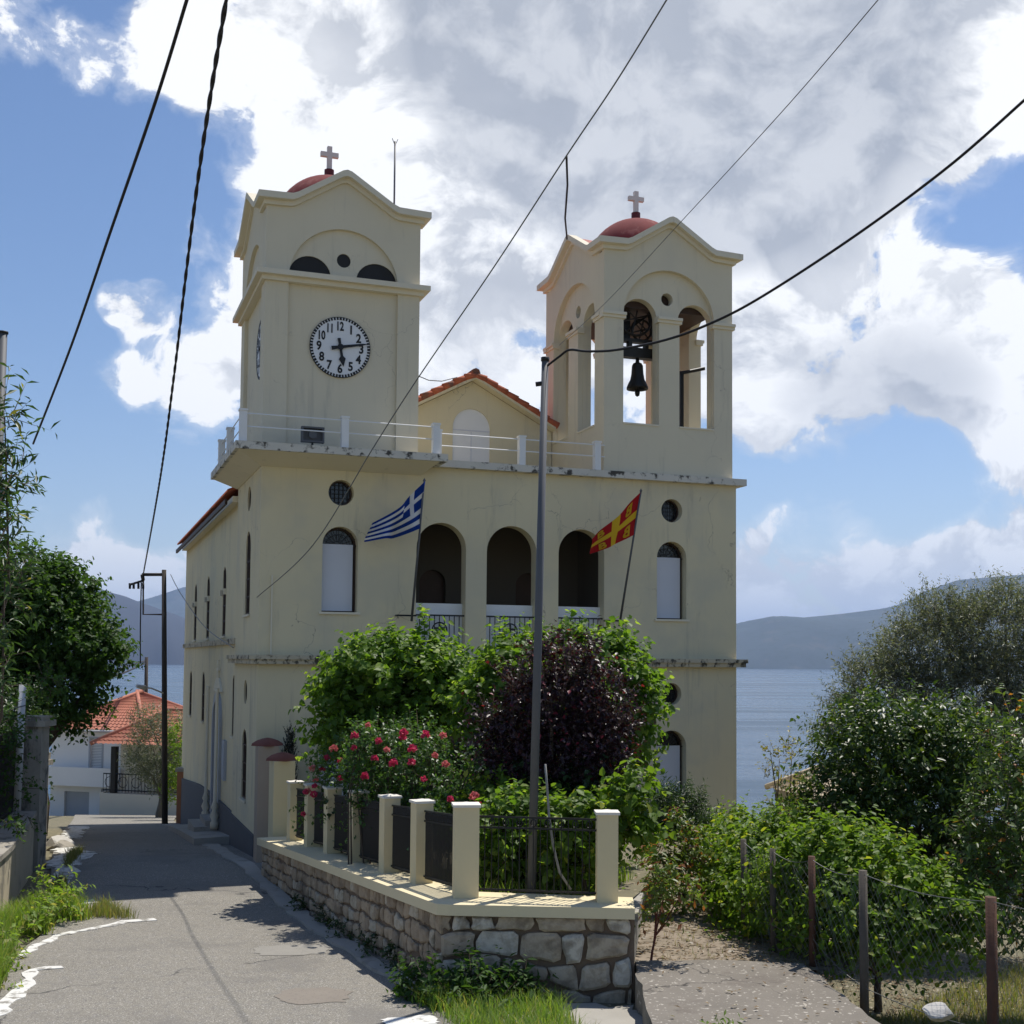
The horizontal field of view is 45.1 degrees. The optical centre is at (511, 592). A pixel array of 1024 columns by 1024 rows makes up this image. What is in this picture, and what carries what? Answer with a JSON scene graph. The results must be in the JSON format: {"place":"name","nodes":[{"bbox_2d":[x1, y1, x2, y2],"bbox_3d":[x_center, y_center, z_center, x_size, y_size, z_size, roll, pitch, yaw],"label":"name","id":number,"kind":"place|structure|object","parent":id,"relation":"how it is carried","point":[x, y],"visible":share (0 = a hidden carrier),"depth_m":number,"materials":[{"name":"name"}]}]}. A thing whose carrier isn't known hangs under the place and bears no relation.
{"place":"outdoors","nodes":[
{"label":"outdoors","id":0,"kind":"place"},
{"bbox_2d":[5,587,184,664],"bbox_3d":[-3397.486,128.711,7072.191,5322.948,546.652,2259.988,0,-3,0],"label":"hills","id":1,"kind":"structure","parent":0,"point":[151,637],"depth_m":6388.60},
{"bbox_2d":[32,0,188,444],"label":"cable","id":2,"kind":"object","parent":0,"point":[181,17],"visible":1,"depth_m":13.91,"materials":[{"name":"rubber"}]},
{"bbox_2d":[138,587,185,617],"bbox_3d":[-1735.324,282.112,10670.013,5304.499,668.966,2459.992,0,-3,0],"label":"hills","id":3,"kind":"structure","parent":0,"point":[175,602],"depth_m":10636.58,"materials":[{"name":"blue"}]},
{"bbox_2d":[0,824,422,1016],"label":"kerb","id":4,"kind":"structure","parent":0,"point":[281,898],"depth_m":18.31,"materials":[{"name":"concrete"}]},
{"bbox_2d":[0,815,475,1023],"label":"road","id":5,"kind":"structure","parent":0,"point":[189,956],"depth_m":16.56,"materials":[{"name":"asphalt"}]},
{"bbox_2d":[45,853,99,882],"bbox_3d":[-8.885,5.453,24.394,0.878,0.106,3.770,1,-3,-10],"label":"kerb paint","id":6,"kind":"object","parent":5,"relation":"on","point":[56,861],"visible":0.65,"depth_m":24.62,"materials":[{"name":"paint"}]},
{"bbox_2d":[50,846,95,853],"bbox_3d":[-9.782,5.708,27.289,0.856,0.241,2.168,2,-4,-24],"label":"kerb paint","id":7,"kind":"object","parent":5,"relation":"on","point":[57,850],"visible":0.42,"depth_m":26.91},
{"bbox_2d":[60,826,89,837],"bbox_3d":[-12.314,6.762,34.719,0.669,0.709,7.214,1,-3,-17],"label":"kerb paint","id":8,"kind":"object","parent":5,"relation":"on","point":[74,832],"visible":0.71,"depth_m":34.38,"materials":[{"name":"paint"}]},
{"bbox_2d":[11,918,156,958],"bbox_3d":[-6.435,5.006,17.720,0.727,0.214,3.948,0,-3,16],"label":"kerb paint","id":9,"kind":"object","parent":5,"relation":"on","point":[34,947],"visible":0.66,"depth_m":18.28,"materials":[{"name":"paint"}]},
{"bbox_2d":[49,841,140,918],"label":"grass","id":10,"kind":"structure","parent":5,"relation":"on","point":[105,908],"depth_m":20.15,"materials":[{"name":"plant"}]},
{"bbox_2d":[266,752,295,836],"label":"gate pillar","id":11,"kind":"structure","parent":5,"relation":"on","point":[281,768],"depth_m":24.07,"materials":[{"name":"beige paint"}]},
{"bbox_2d":[253,945,329,955],"bbox_3d":[-3.067,4.940,17.037,1.066,0.030,0.796,0,-3,0],"label":"road patch","id":12,"kind":"object","parent":5,"relation":"on","point":[281,950],"visible":1,"depth_m":17.04,"materials":[{"name":"concrete"}]},
{"bbox_2d":[274,987,352,1004],"bbox_3d":[-2.326,4.701,14.385,0.901,0.039,0.919,0,-3,0],"label":"road patch","id":13,"kind":"object","parent":5,"relation":"on","point":[299,996],"visible":1,"depth_m":14.37,"materials":[{"name":"concrete"}]},
{"bbox_2d":[380,1015,438,1023],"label":"road patch","id":14,"kind":"object","parent":5,"relation":"on","point":[423,1019],"visible":1,"depth_m":13.25,"materials":[{"name":"paint"}]},
{"bbox_2d":[409,974,590,1023],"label":"grass","id":15,"kind":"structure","parent":5,"relation":"on","point":[529,1010],"depth_m":13.39,"materials":[{"name":"plant"}]},
{"bbox_2d":[0,816,1023,1020],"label":"ground","id":16,"kind":"structure","parent":0,"point":[57,825],"depth_m":17.34,"materials":[{"name":"soil"}]},
{"bbox_2d":[0,330,8,522],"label":"utility pole","id":17,"kind":"object","parent":16,"relation":"on","point":[3,346],"visible":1,"depth_m":17.15,"materials":[{"name":"metal"}]},
{"bbox_2d":[0,922,30,989],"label":"weed","id":18,"kind":"object","parent":16,"relation":"on","point":[5,979],"visible":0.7,"depth_m":16.08,"materials":[{"name":"green plant"}]},
{"bbox_2d":[0,811,36,909],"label":"boundary wall","id":19,"kind":"structure","parent":16,"relation":"on","point":[16,862],"depth_m":21.62,"materials":[{"name":"beige paint"}]},
{"bbox_2d":[0,729,15,822],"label":"metal fence","id":20,"kind":"object","parent":19,"relation":"on","point":[4,811],"visible":0.27,"depth_m":23.15,"materials":[{"name":"black paint"}]},
{"bbox_2d":[10,684,25,810],"bbox_3d":[-9.358,2.934,23.350,0.308,2.380,0.187,0,-3,0],"label":"metal post","id":21,"kind":"object","parent":19,"relation":"on","point":[21,709],"visible":0.63,"depth_m":23.31,"materials":[{"name":"grey metal"}]},
{"bbox_2d":[0,659,84,843],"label":"ivy","id":22,"kind":"object","parent":19,"relation":"attached to","point":[18,823],"visible":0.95,"depth_m":22.86,"materials":[{"name":"green plant"}]},
{"bbox_2d":[0,677,59,804],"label":"shrub","id":23,"kind":"object","parent":16,"relation":"on","point":[11,693],"visible":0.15,"depth_m":27.53,"materials":[{"name":"green plant"}]},
{"bbox_2d":[0,362,60,723],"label":"tree","id":24,"kind":"object","parent":16,"relation":"on","point":[5,486],"visible":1,"depth_m":13.62,"materials":[{"name":"green plant"}]},
{"bbox_2d":[13,715,56,870],"bbox_3d":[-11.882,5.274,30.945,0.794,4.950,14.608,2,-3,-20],"label":"gate pillar","id":25,"kind":"structure","parent":16,"relation":"on","point":[38,748],"depth_m":24.35,"materials":[{"name":"beige paint"}]},
{"bbox_2d":[0,883,94,988],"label":"grass","id":26,"kind":"structure","parent":16,"relation":"on","point":[8,913],"depth_m":18.40,"materials":[{"name":"plant"}]},
{"bbox_2d":[13,863,95,941],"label":"weed","id":27,"kind":"object","parent":16,"relation":"on","point":[68,905],"visible":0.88,"depth_m":19.09,"materials":[{"name":"green plant"}]},
{"bbox_2d":[46,835,73,845],"bbox_3d":[-10.755,5.998,29.300,0.679,0.425,0.484,0,-3,12],"label":"rock","id":28,"kind":"object","parent":16,"relation":"on","point":[52,840],"visible":0.4,"depth_m":29.30,"materials":[{"name":"white stone"}]},
{"bbox_2d":[46,840,74,850],"bbox_3d":[-10.244,5.787,27.934,0.670,0.350,0.577,0,-3,0],"label":"rock","id":29,"kind":"object","parent":16,"relation":"on","point":[61,843],"visible":0.45,"depth_m":27.81,"materials":[{"name":"stone"}]},
{"bbox_2d":[0,533,145,834],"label":"broad tree","id":30,"kind":"object","parent":16,"relation":"on","point":[75,621],"visible":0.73,"depth_m":32.55,"materials":[{"name":"green plant"}]},
{"bbox_2d":[48,689,182,815],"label":"house","id":31,"kind":"structure","parent":16,"relation":"on","point":[77,770],"depth_m":60.12,"materials":[{"name":"white paint"}]},
{"bbox_2d":[66,791,88,815],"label":"garage door","id":32,"kind":"structure","parent":31,"relation":"in","point":[77,803],"depth_m":60.18,"materials":[{"name":"metal"}]},
{"bbox_2d":[92,738,101,767],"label":"window","id":33,"kind":"structure","parent":31,"relation":"in","point":[92,738],"depth_m":60.04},
{"bbox_2d":[144,657,147,692],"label":"utility pole","id":34,"kind":"object","parent":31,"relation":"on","point":[146,674],"visible":0.35,"depth_m":71.76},
{"bbox_2d":[89,708,182,815],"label":"house","id":35,"kind":"structure","parent":16,"relation":"on","point":[128,797],"depth_m":57.19,"materials":[{"name":"beige paint"}]},
{"bbox_2d":[129,570,167,823],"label":"utility pole","id":36,"kind":"object","parent":16,"relation":"on","point":[164,725],"visible":0.97,"depth_m":41.78,"materials":[{"name":"black paint"}]},
{"bbox_2d":[143,0,227,574],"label":"cable","id":37,"kind":"object","parent":36,"relation":"attached to","point":[216,58],"visible":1,"depth_m":15.27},
{"bbox_2d":[117,699,182,817],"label":"olive tree","id":38,"kind":"object","parent":16,"relation":"on","point":[153,764],"visible":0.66,"depth_m":49.97,"materials":[{"name":"green plant"}]},
{"bbox_2d":[157,715,182,805],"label":"shrub","id":39,"kind":"object","parent":16,"relation":"on","point":[173,784],"visible":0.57,"depth_m":46.45,"materials":[{"name":"green plant"}]},
{"bbox_2d":[175,767,183,822],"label":"gate post","id":40,"kind":"object","parent":16,"relation":"on","point":[179,770],"visible":0.29,"depth_m":42.66,"materials":[{"name":"orange paint"}]},
{"bbox_2d":[251,738,282,862],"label":"gate pillar","id":41,"kind":"structure","parent":16,"relation":"on","point":[265,748],"depth_m":25.15,"materials":[{"name":"beige paint"}]},
{"bbox_2d":[281,724,298,779],"bbox_3d":[-4.646,3.938,25.738,0.596,2.562,0.613,0,-3,0],"label":"cypress","id":42,"kind":"object","parent":16,"relation":"on","point":[288,747],"visible":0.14,"depth_m":25.75,"materials":[{"name":"green plant"}]},
{"bbox_2d":[286,892,308,910],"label":"weed","id":43,"kind":"object","parent":16,"relation":"on","point":[302,905],"visible":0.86,"depth_m":20.30,"materials":[{"name":"green plant"}]},
{"bbox_2d":[310,898,330,923],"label":"weed","id":44,"kind":"object","parent":16,"relation":"on","point":[318,916],"visible":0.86,"depth_m":19.10,"materials":[{"name":"green plant"}]},
{"bbox_2d":[324,910,353,939],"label":"weed","id":45,"kind":"object","parent":16,"relation":"on","point":[336,923],"visible":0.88,"depth_m":18.02,"materials":[{"name":"green plant"}]},
{"bbox_2d":[354,922,378,957],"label":"weed","id":46,"kind":"object","parent":16,"relation":"on","point":[368,941],"visible":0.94,"depth_m":16.79,"materials":[{"name":"green plant"}]},
{"bbox_2d":[379,938,406,971],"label":"weed","id":47,"kind":"object","parent":16,"relation":"on","point":[389,950],"visible":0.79,"depth_m":15.92,"materials":[{"name":"green plant"}]},
{"bbox_2d":[257,780,634,1004],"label":"garden wall","id":48,"kind":"structure","parent":16,"relation":"on","point":[414,902],"depth_m":15.03,"materials":[{"name":"beige stone"}]},
{"bbox_2d":[544,764,571,889],"bbox_3d":[0.567,2.874,15.100,0.367,1.540,0.056,1,-3,-17],"label":"hose","id":49,"kind":"object","parent":48,"relation":"hanging from","point":[551,833],"visible":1,"depth_m":15.07,"materials":[{"name":"rubber"}]},
{"bbox_2d":[168,138,747,856],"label":"church","id":50,"kind":"structure","parent":16,"relation":"on","point":[334,294],"depth_m":28.86,"materials":[{"name":"beige paint"}]},
{"bbox_2d":[200,675,204,723],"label":"window","id":51,"kind":"structure","parent":50,"relation":"in","point":[203,694],"depth_m":37.06,"materials":[{"name":"black glass"}]},
{"bbox_2d":[204,579,209,639],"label":"window","id":52,"kind":"structure","parent":50,"relation":"in","point":[208,602],"depth_m":36.40,"materials":[{"name":"black glass"}]},
{"bbox_2d":[201,660,222,828],"bbox_3d":[-8.022,3.970,33.005,0.289,4.350,2.480,2,-3,-20],"label":"drainpipe","id":53,"kind":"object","parent":50,"relation":"in","point":[216,729],"depth_m":32.44,"materials":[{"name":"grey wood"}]},
{"bbox_2d":[220,567,225,637],"bbox_3d":[-7.577,0.257,32.562,0.150,1.882,0.880,2,-3,-20],"label":"window","id":54,"kind":"structure","parent":50,"relation":"in","point":[224,595],"depth_m":32.55,"materials":[{"name":"black glass"}]},
{"bbox_2d":[239,731,246,802],"bbox_3d":[-5.964,3.860,27.585,0.160,1.602,0.910,2,-3,-20],"label":"window","id":55,"kind":"structure","parent":50,"relation":"in","point":[245,740],"depth_m":27.59,"materials":[{"name":"black glass"}]},
{"bbox_2d":[242,532,250,616],"bbox_3d":[-5.927,-0.419,27.823,0.160,1.932,0.910,2,-3,-20],"label":"window","id":56,"kind":"structure","parent":50,"relation":"in","point":[249,539],"depth_m":27.84,"materials":[{"name":"black glass"}]},
{"bbox_2d":[301,426,324,444],"bbox_3d":[-4.191,-3.270,25.898,0.480,0.420,0.120,2,-3,-20],"label":"floodlight","id":57,"kind":"object","parent":50,"relation":"on","point":[311,437],"visible":1,"depth_m":25.88,"materials":[{"name":"metal"}]},
{"bbox_2d":[319,528,359,614],"bbox_3d":[-3.766,-0.474,26.780,0.900,1.902,0.380,2,-3,-20],"label":"window","id":58,"kind":"structure","parent":50,"relation":"in","point":[339,546],"depth_m":26.83,"materials":[{"name":"white glass"}]},
{"bbox_2d":[329,481,351,505],"bbox_3d":[-3.786,-2.155,26.965,0.564,0.564,0.085,2,-3,-20],"label":"round window","id":59,"kind":"structure","parent":50,"relation":"in","point":[338,489],"depth_m":26.97,"materials":[{"name":"black glass"}]},
{"bbox_2d":[364,478,425,620],"bbox_3d":[-2.506,-0.920,26.481,1.231,3.038,1.146,2,-3,-22],"label":"flag","id":60,"kind":"object","parent":50,"relation":"attached to","point":[405,518],"visible":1,"depth_m":26.37,"materials":[{"name":"fabric"}]},
{"bbox_2d":[257,0,666,596],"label":"cable","id":61,"kind":"object","parent":50,"relation":"attached to","point":[487,275],"visible":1,"depth_m":17.63,"materials":[{"name":"grey metal"}]},
{"bbox_2d":[452,409,489,462],"bbox_3d":[-1.052,-3.691,31.344,1.000,1.960,0.065,2,-3,-20],"label":"blind door","id":62,"kind":"structure","parent":50,"relation":"in","point":[469,421],"depth_m":31.34,"materials":[{"name":"white paint"}]},
{"bbox_2d":[564,156,567,239],"bbox_3d":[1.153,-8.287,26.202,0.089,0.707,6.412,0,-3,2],"label":"lightning rod","id":63,"kind":"object","parent":50,"relation":"attached to","point":[566,198],"visible":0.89,"depth_m":26.18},
{"bbox_2d":[590,489,641,625],"bbox_3d":[2.336,-0.788,28.105,1.175,3.079,1.313,0,-3,0],"label":"flag","id":64,"kind":"object","parent":50,"relation":"attached to","point":[621,526],"visible":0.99,"depth_m":27.78,"materials":[{"name":"fabric"}]},
{"bbox_2d":[623,310,651,396],"bbox_3d":[2.951,-5.927,30.149,1.340,2.361,0.865,2,-3,-20],"label":"bell","id":65,"kind":"object","parent":50,"relation":"hanging from","point":[637,384],"visible":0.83,"depth_m":29.94,"materials":[{"name":"brown metal"}]},
{"bbox_2d":[661,500,677,521],"bbox_3d":[3.732,-1.942,29.638,0.564,0.564,0.085,2,-3,-20],"label":"round window","id":66,"kind":"structure","parent":50,"relation":"in","point":[669,510],"depth_m":29.67,"materials":[{"name":"black glass"}]},
{"bbox_2d":[662,683,676,703],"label":"round window","id":67,"kind":"structure","parent":50,"relation":"in","point":[672,696],"depth_m":29.42,"materials":[{"name":"black glass"}]},
{"bbox_2d":[655,731,685,796],"bbox_3d":[3.712,4.037,29.211,0.900,1.552,0.380,2,-3,-20],"label":"window","id":68,"kind":"structure","parent":50,"relation":"in","point":[671,762],"depth_m":29.30,"materials":[{"name":"grey glass"}]},
{"bbox_2d":[655,543,688,621],"bbox_3d":[3.749,-0.261,29.451,0.900,1.902,0.380,2,-3,-20],"label":"window","id":69,"kind":"structure","parent":50,"relation":"in","point":[669,561],"depth_m":29.51,"materials":[{"name":"white glass"}]},
{"bbox_2d":[679,367,704,426],"bbox_3d":[4.227,-4.573,30.711,1.186,2.162,0.198,1,-3,-10],"label":"steel frame","id":70,"kind":"object","parent":50,"relation":"on","point":[681,398],"visible":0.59,"depth_m":30.75,"materials":[{"name":"black metal"}]},
{"bbox_2d":[385,940,558,1013],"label":"weed","id":71,"kind":"object","parent":16,"relation":"on","point":[511,975],"visible":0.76,"depth_m":14.12,"materials":[{"name":"green plant"}]},
{"bbox_2d":[503,1003,642,1023],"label":"road patch","id":72,"kind":"object","parent":16,"relation":"on","point":[603,1014],"visible":0.33,"depth_m":13.69,"materials":[{"name":"grey concrete"}]},
{"bbox_2d":[633,886,647,996],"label":"wall","id":73,"kind":"structure","parent":16,"relation":"on","point":[637,900],"depth_m":15.50,"materials":[{"name":"grey concrete"}]},
{"bbox_2d":[670,790,825,944],"bbox_3d":[3.720,4.195,18.313,2.555,2.450,5.538,0,-3,0],"label":"vine hedge","id":74,"kind":"object","parent":16,"relation":"on","point":[721,886],"visible":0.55,"depth_m":17.85,"materials":[{"name":"green plant"}]},
{"bbox_2d":[635,960,879,1023],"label":"concrete platform","id":75,"kind":"structure","parent":16,"relation":"on","point":[776,1001],"depth_m":13.24,"materials":[{"name":"concrete"}]},
{"bbox_2d":[755,726,818,820],"bbox_3d":[5.382,4.335,23.820,1.420,3.526,1.058,0,-3,0],"label":"sapling","id":76,"kind":"object","parent":16,"relation":"on","point":[765,748],"visible":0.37,"depth_m":23.81,"materials":[{"name":"green plant"}]},
{"bbox_2d":[636,906,1023,1023],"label":"fallen leaves","id":77,"kind":"object","parent":16,"relation":"on","point":[724,951],"visible":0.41,"depth_m":15.89,"materials":[{"name":"plant"}]},
{"bbox_2d":[764,765,918,838],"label":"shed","id":78,"kind":"structure","parent":16,"relation":"on","point":[767,786],"depth_m":41.65,"materials":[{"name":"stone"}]},
{"bbox_2d":[723,799,1020,1011],"bbox_3d":[4.262,3.971,15.218,2.389,2.690,3.885,2,-4,-28],"label":"vine hedge","id":79,"kind":"object","parent":16,"relation":"on","point":[852,851],"visible":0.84,"depth_m":14.71,"materials":[{"name":"green plant"}]},
{"bbox_2d":[741,839,1023,1023],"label":"wire fence","id":80,"kind":"object","parent":16,"relation":"on","point":[992,958],"visible":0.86,"depth_m":13.65,"materials":[{"name":"metal"}]},
{"bbox_2d":[775,669,1023,955],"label":"citrus tree","id":81,"kind":"object","parent":16,"relation":"on","point":[927,747],"visible":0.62,"depth_m":18.81,"materials":[{"name":"green plant"}]},
{"bbox_2d":[790,565,1023,877],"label":"olive tree","id":82,"kind":"object","parent":16,"relation":"on","point":[890,664],"visible":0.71,"depth_m":25.95,"materials":[{"name":"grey plant"}]},
{"bbox_2d":[924,683,1023,966],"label":"young tree","id":83,"kind":"object","parent":16,"relation":"on","point":[1005,862],"visible":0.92,"depth_m":14.94,"materials":[{"name":"green plant"}]},
{"bbox_2d":[0,0,1023,623],"label":"sky","id":84,"kind":"structure","parent":0,"point":[878,391],"materials":[{"name":"blue"}]},
{"bbox_2d":[48,664,1023,829],"bbox_3d":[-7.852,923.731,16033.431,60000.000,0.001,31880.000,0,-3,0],"label":"sea","id":85,"kind":"structure","parent":0,"point":[769,702],"depth_m":843.70,"materials":[{"name":"blue liquid"}]},
{"bbox_2d":[433,824,701,896],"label":"garden soil","id":86,"kind":"structure","parent":0,"point":[632,888],"depth_m":18.86,"materials":[{"name":"soil"}]},
{"bbox_2d":[288,603,481,789],"bbox_3d":[-2.002,2.448,21.850,3.848,4.515,3.094,0,-3,0],"label":"mulberry tree","id":87,"kind":"object","parent":86,"relation":"on","point":[364,676],"visible":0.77,"depth_m":21.32,"materials":[{"name":"green plant"}]},
{"bbox_2d":[289,704,490,869],"bbox_3d":[-2.046,3.121,19.623,2.184,2.753,6.932,3,-4,-37],"label":"rose bush","id":88,"kind":"object","parent":86,"relation":"on","point":[409,763],"visible":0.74,"depth_m":18.92,"materials":[{"name":"green plant"}]},
{"bbox_2d":[315,734,504,827],"bbox_3d":[-1.424,3.426,20.189,4.148,2.376,1.868,-2,-4,38],"label":"shrub","id":89,"kind":"object","parent":86,"relation":"on","point":[329,815],"visible":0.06,"depth_m":19.76,"materials":[{"name":"green plant"}]},
{"bbox_2d":[440,760,569,876],"bbox_3d":[-0.098,3.298,17.355,2.037,1.882,1.884,-1,-4,30],"label":"shrub","id":90,"kind":"object","parent":86,"relation":"on","point":[501,780],"visible":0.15,"depth_m":17.47,"materials":[{"name":"green plant"}]},
{"bbox_2d":[475,777,586,894],"bbox_3d":[0.120,3.292,16.251,1.863,1.698,1.488,-2,-4,32],"label":"shrub","id":91,"kind":"object","parent":86,"relation":"on","point":[506,805],"visible":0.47,"depth_m":16.08,"materials":[{"name":"green plant"}]},
{"bbox_2d":[438,861,634,895],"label":"grass","id":92,"kind":"structure","parent":86,"relation":"on","point":[516,886],"depth_m":15.77,"materials":[{"name":"plant"}]},
{"bbox_2d":[527,356,549,893],"bbox_3d":[0.329,0.481,15.588,0.244,7.022,0.110,1,-3,-9],"label":"metal pole","id":93,"kind":"object","parent":86,"relation":"on","point":[535,731],"visible":0.9,"depth_m":15.55,"materials":[{"name":"metal"}]},
{"bbox_2d":[547,99,1023,366],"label":"cable","id":94,"kind":"object","parent":93,"relation":"attached to","point":[1008,114],"visible":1,"depth_m":12.85,"materials":[{"name":"rubber"}]},
{"bbox_2d":[431,608,679,787],"bbox_3d":[0.735,2.506,20.579,4.113,4.494,3.013,0,-3,0],"label":"mulberry tree","id":95,"kind":"object","parent":86,"relation":"on","point":[484,676],"visible":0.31,"depth_m":20.08,"materials":[{"name":"green plant"}]},
{"bbox_2d":[451,615,660,796],"bbox_3d":[0.644,2.372,18.120,3.079,4.064,2.093,0,-3,0],"label":"plum tree","id":96,"kind":"object","parent":86,"relation":"on","point":[604,733],"visible":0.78,"depth_m":17.86,"materials":[{"name":"purple plant"}]},
{"bbox_2d":[474,751,647,883],"bbox_3d":[0.679,3.314,17.802,2.565,2.341,2.296,0,-3,0],"label":"shrub","id":97,"kind":"object","parent":86,"relation":"on","point":[585,784],"visible":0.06,"depth_m":17.68,"materials":[{"name":"green plant"}]},
{"bbox_2d":[515,757,676,895],"bbox_3d":[1.087,3.115,15.841,2.113,2.000,1.454,0,-3,0],"label":"climbing vine","id":98,"kind":"object","parent":86,"relation":"on","point":[636,828],"visible":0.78,"depth_m":15.73,"materials":[{"name":"green plant"}]},
{"bbox_2d":[644,771,723,856],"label":"oleander","id":99,"kind":"object","parent":86,"relation":"on","point":[662,801],"visible":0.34,"depth_m":24.85,"materials":[{"name":"green plant"}]},
{"bbox_2d":[561,0,877,343],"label":"cable","id":100,"kind":"object","parent":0,"point":[741,156],"visible":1,"depth_m":16.95,"materials":[{"name":"grey metal"}]},
{"bbox_2d":[634,857,849,969],"bbox_3d":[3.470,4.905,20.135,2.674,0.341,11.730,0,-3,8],"label":"dirt path","id":101,"kind":"structure","parent":0,"point":[703,942],"depth_m":15.89,"materials":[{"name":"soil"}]},
{"bbox_2d":[626,836,709,959],"bbox_3d":[1.873,3.778,14.776,1.054,1.676,0.803,0,-3,0],"label":"sapling","id":102,"kind":"object","parent":101,"relation":"on","point":[659,881],"visible":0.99,"depth_m":14.73,"materials":[{"name":"green plant"}]},
{"bbox_2d":[640,797,727,917],"bbox_3d":[2.537,3.966,18.116,1.252,1.900,1.005,-1,-3,20],"label":"sapling","id":103,"kind":"object","parent":101,"relation":"on","point":[683,835],"visible":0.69,"depth_m":18.07,"materials":[{"name":"green plant"}]},
{"bbox_2d":[736,575,1023,670],"bbox_3d":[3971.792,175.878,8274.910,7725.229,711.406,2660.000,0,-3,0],"label":"hills","id":104,"kind":"structure","parent":0,"point":[779,642],"depth_m":7415.92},
{"bbox_2d":[869,954,1023,1023],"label":"grass","id":105,"kind":"structure","parent":0,"point":[924,1016],"depth_m":15.36,"materials":[{"name":"plant"}]},
{"bbox_2d":[922,1002,953,1021],"bbox_3d":[4.277,4.221,12.384,0.296,0.194,0.259,-1,-4,28],"label":"rock","id":106,"kind":"object","parent":105,"relation":"on","point":[937,1011],"visible":1,"depth_m":12.32,"materials":[{"name":"white stone"}]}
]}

